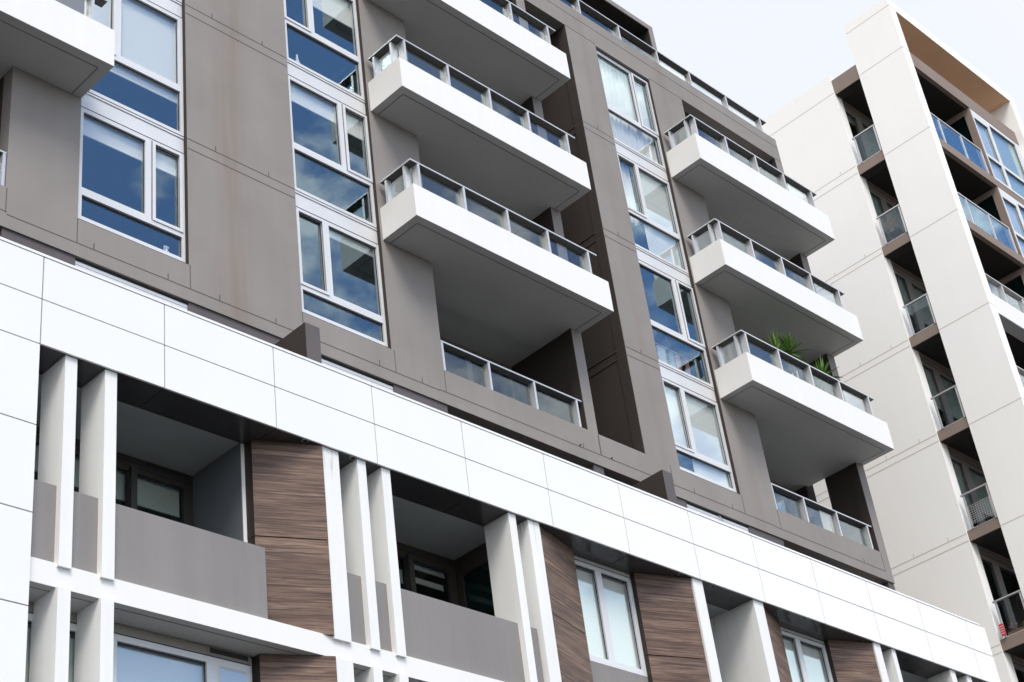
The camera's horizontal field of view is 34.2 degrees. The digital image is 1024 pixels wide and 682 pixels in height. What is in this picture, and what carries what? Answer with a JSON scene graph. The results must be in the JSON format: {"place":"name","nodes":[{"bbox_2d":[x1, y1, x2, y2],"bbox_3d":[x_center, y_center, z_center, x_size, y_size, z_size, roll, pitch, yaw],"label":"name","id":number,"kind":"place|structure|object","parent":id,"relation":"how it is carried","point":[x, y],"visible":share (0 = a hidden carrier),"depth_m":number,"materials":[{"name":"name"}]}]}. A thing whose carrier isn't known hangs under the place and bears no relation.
{"place":"outdoors","nodes":[
{"label":"outdoors","id":0,"kind":"place"},
{"bbox_2d":[612,0,1023,126],"label":"sky","id":1,"kind":"structure","parent":0,"point":[762,55],"materials":[{"name":"white"}]},
{"bbox_2d":[883,215,904,239],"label":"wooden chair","id":2,"kind":"object","parent":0,"point":[896,233],"visible":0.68,"depth_m":47.01,"materials":[{"name":"grey wood"}]},
{"label":"ground","id":3,"kind":"structure","parent":0,"visible":0},
{"bbox_2d":[0,0,895,590],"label":"apartment building","id":4,"kind":"structure","parent":3,"relation":"on","point":[546,226],"depth_m":31.83,"materials":[{"name":"grey concrete"}]},
{"bbox_2d":[78,94,185,262],"bbox_3d":[-5.835,-2.467,25.474,1.930,2.534,0.142,24,-45,-39],"label":"window","id":5,"kind":"structure","parent":4,"relation":"in","point":[118,126],"depth_m":25.71,"materials":[{"name":"metal"}]},
{"bbox_2d":[84,0,183,139],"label":"window","id":6,"kind":"structure","parent":4,"relation":"in","point":[148,46],"depth_m":27.25,"materials":[{"name":"metal"}]},
{"bbox_2d":[171,0,181,5],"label":"window","id":7,"kind":"structure","parent":4,"relation":"in","point":[179,2],"depth_m":28.36,"materials":[{"name":"metal"}]},
{"bbox_2d":[283,0,364,103],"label":"window","id":8,"kind":"structure","parent":4,"relation":"in","point":[339,10],"depth_m":31.20,"materials":[{"name":"metal"}]},
{"bbox_2d":[287,62,376,230],"bbox_3d":[-3.257,-3.458,29.589,1.890,2.994,0.142,24,-45,-39],"label":"window","id":9,"kind":"structure","parent":4,"relation":"in","point":[339,103],"depth_m":29.92,"materials":[{"name":"metal"}]},
{"bbox_2d":[295,193,387,347],"bbox_3d":[-2.928,-1.164,28.071,1.890,2.534,0.142,24,-45,-39],"label":"window","id":10,"kind":"structure","parent":4,"relation":"in","point":[346,231],"depth_m":28.21,"materials":[{"name":"metal"}]},
{"bbox_2d":[440,337,515,399],"bbox_3d":[-1.195,0.928,31.379,3.650,2.334,0.070,24,-45,-39],"label":"balcony door","id":11,"kind":"structure","parent":4,"relation":"in","point":[467,364],"depth_m":32.34,"materials":[{"name":"grey metal"}]},
{"bbox_2d":[596,50,665,171],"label":"window","id":12,"kind":"structure","parent":4,"relation":"in","point":[630,124],"depth_m":38.99,"materials":[{"name":"metal"}]},
{"bbox_2d":[615,143,688,275],"bbox_3d":[3.022,-2.933,37.214,1.900,2.994,0.230,24,-45,-39],"label":"window","id":13,"kind":"structure","parent":4,"relation":"in","point":[655,215],"depth_m":37.36,"materials":[{"name":"metal"}]},
{"bbox_2d":[656,343,693,371],"bbox_3d":[3.215,0.679,35.264,1.550,0.886,0.565,24,-45,-39],"label":"clothes airer","id":14,"kind":"object","parent":4,"relation":"on","point":[676,353],"visible":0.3,"depth_m":35.50,"materials":[{"name":"white plastic"}]},
{"bbox_2d":[656,345,666,362],"bbox_3d":[3.169,0.432,35.036,0.300,0.720,0.055,24,-45,-39],"label":"garment","id":15,"kind":"object","parent":14,"relation":"hanging from","point":[661,351],"visible":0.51,"depth_m":35.12,"materials":[{"name":"white fabric"}]},
{"bbox_2d":[669,351,675,366],"bbox_3d":[3.397,0.452,35.309,0.160,0.508,0.055,24,-45,-39],"label":"garment","id":16,"kind":"object","parent":14,"relation":"hanging from","point":[672,359],"visible":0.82,"depth_m":35.34,"materials":[{"name":"blue"}]},
{"bbox_2d":[675,354,681,369],"bbox_3d":[3.553,0.616,35.369,0.150,0.752,0.055,24,-45,-39],"label":"garment","id":17,"kind":"object","parent":14,"relation":"hanging from","point":[678,362],"visible":0.45,"depth_m":35.47,"materials":[{"name":"pink"}]},
{"bbox_2d":[684,358,690,374],"bbox_3d":[3.767,0.720,35.552,0.150,0.772,0.053,24,-45,-39],"label":"garment","id":18,"kind":"object","parent":14,"relation":"hanging from","point":[687,366],"visible":0.45,"depth_m":35.66,"materials":[{"name":"white fabric"}]},
{"bbox_2d":[636,249,713,390],"bbox_3d":[3.420,-0.477,35.536,1.900,2.994,0.108,24,-45,-39],"label":"window","id":19,"kind":"structure","parent":4,"relation":"in","point":[676,279],"depth_m":35.86,"materials":[{"name":"metal"}]},
{"bbox_2d":[659,365,736,492],"bbox_3d":[3.737,1.824,34.027,1.900,2.534,0.142,24,-45,-39],"label":"window","id":20,"kind":"structure","parent":4,"relation":"in","point":[703,442],"depth_m":34.17,"materials":[{"name":"glass"}]},
{"bbox_2d":[760,328,796,366],"bbox_3d":[5.962,0.617,36.916,0.951,2.140,0.860,24,-45,-39],"label":"yucca plant","id":21,"kind":"object","parent":4,"relation":"on","point":[774,342],"visible":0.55,"depth_m":37.16,"materials":[{"name":"green plant"}]},
{"bbox_2d":[770,480,801,518],"bbox_3d":[5.488,3.924,37.351,3.650,2.334,0.070,24,-45,-39],"label":"balcony door","id":22,"kind":"structure","parent":4,"relation":"in","point":[796,502],"depth_m":38.82,"materials":[{"name":"grey metal"}]},
{"bbox_2d":[773,331,810,377],"bbox_3d":[6.347,0.741,37.382,0.941,2.354,0.869,11,-38,-26],"label":"yucca plant","id":23,"kind":"object","parent":4,"relation":"on","point":[788,345],"visible":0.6,"depth_m":37.63,"materials":[{"name":"green plant"}]},
{"bbox_2d":[805,356,841,392],"bbox_3d":[7.169,1.184,37.960,0.910,2.058,0.958,-27,-38,26],"label":"yucca plant","id":24,"kind":"object","parent":4,"relation":"on","point":[822,368],"visible":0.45,"depth_m":38.20,"materials":[{"name":"green plant"}]},
{"bbox_2d":[0,236,999,681],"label":"podium building","id":25,"kind":"structure","parent":3,"relation":"on","point":[188,496],"depth_m":23.07,"materials":[{"name":"white concrete"}]},
{"bbox_2d":[34,426,192,525],"bbox_3d":[-5.633,2.569,21.842,3.469,2.825,0.124,24,-45,-39],"label":"window","id":26,"kind":"structure","parent":25,"relation":"in","point":[158,487],"depth_m":23.14,"materials":[{"name":"grey glass"}]},
{"bbox_2d":[25,613,250,681],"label":"window","id":27,"kind":"structure","parent":25,"relation":"in","point":[134,660],"depth_m":20.30,"materials":[{"name":"glass"}]},
{"bbox_2d":[396,542,458,605],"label":"window","id":28,"kind":"structure","parent":25,"relation":"in","point":[421,557],"depth_m":26.45,"materials":[{"name":"brown metal"}]},
{"bbox_2d":[455,542,494,615],"bbox_3d":[-0.363,4.475,25.861,0.070,2.825,1.065,24,-45,-39],"label":"side door","id":29,"kind":"structure","parent":25,"relation":"in","point":[472,568],"depth_m":26.45,"materials":[{"name":"black glass"}]},
{"bbox_2d":[574,555,646,676],"bbox_3d":[1.522,4.490,27.157,1.515,1.843,0.117,24,-45,-39],"label":"window","id":30,"kind":"structure","parent":25,"relation":"in","point":[613,636],"depth_m":27.27,"materials":[{"name":"glass"}]},
{"bbox_2d":[780,626,832,681],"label":"window","id":31,"kind":"structure","parent":25,"relation":"in","point":[807,658],"depth_m":31.02,"materials":[{"name":"glass"}]},
{"bbox_2d":[755,0,1023,681],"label":"tower building","id":32,"kind":"structure","parent":3,"relation":"on","point":[915,127],"depth_m":45.88,"materials":[{"name":"white paint"}]},
{"bbox_2d":[843,104,881,158],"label":"window","id":33,"kind":"structure","parent":32,"relation":"in","point":[869,142],"depth_m":50.47,"materials":[{"name":"glass"}]},
{"bbox_2d":[867,184,907,240],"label":"window","id":34,"kind":"structure","parent":32,"relation":"in","point":[881,202],"depth_m":48.72,"materials":[{"name":"glass"}]},
{"bbox_2d":[892,265,936,330],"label":"window","id":35,"kind":"structure","parent":32,"relation":"in","point":[910,288],"depth_m":47.08,"materials":[{"name":"glass"}]},
{"bbox_2d":[920,356,964,424],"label":"window","id":36,"kind":"structure","parent":32,"relation":"in","point":[939,380],"depth_m":45.39,"materials":[{"name":"grey glass"}]},
{"bbox_2d":[948,449,997,524],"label":"window","id":37,"kind":"structure","parent":32,"relation":"in","point":[970,475],"depth_m":43.79,"materials":[{"name":"grey glass"}]},
{"bbox_2d":[964,496,995,523],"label":"wire mesh","id":38,"kind":"object","parent":32,"relation":"attached to","point":[977,511],"visible":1,"depth_m":41.70,"materials":[{"name":"white plastic"}]},
{"bbox_2d":[970,109,1023,199],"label":"bay window","id":39,"kind":"structure","parent":32,"relation":"in","point":[1006,160],"depth_m":51.39,"materials":[{"name":"metal"}]},
{"bbox_2d":[978,549,1017,628],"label":"window","id":40,"kind":"structure","parent":32,"relation":"in","point":[996,563],"depth_m":42.11,"materials":[{"name":"grey metal"}]},
{"bbox_2d":[998,623,1005,636],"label":"red sign","id":41,"kind":"object","parent":32,"relation":"attached to","point":[1002,629],"visible":1,"depth_m":40.16,"materials":[{"name":"plastic"}]},
{"bbox_2d":[998,187,1023,256],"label":"bay window","id":42,"kind":"structure","parent":32,"relation":"in","point":[1009,202],"depth_m":49.50,"materials":[{"name":"metal"}]},
{"bbox_2d":[1008,623,1023,634],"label":"flower box","id":43,"kind":"object","parent":32,"relation":"on","point":[1011,631],"visible":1,"depth_m":40.14,"materials":[{"name":"ceramic"}]},
{"bbox_2d":[1011,658,1023,672],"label":"window","id":44,"kind":"structure","parent":32,"relation":"in","point":[1018,665],"depth_m":40.51,"materials":[{"name":"grey glass"}]}
]}

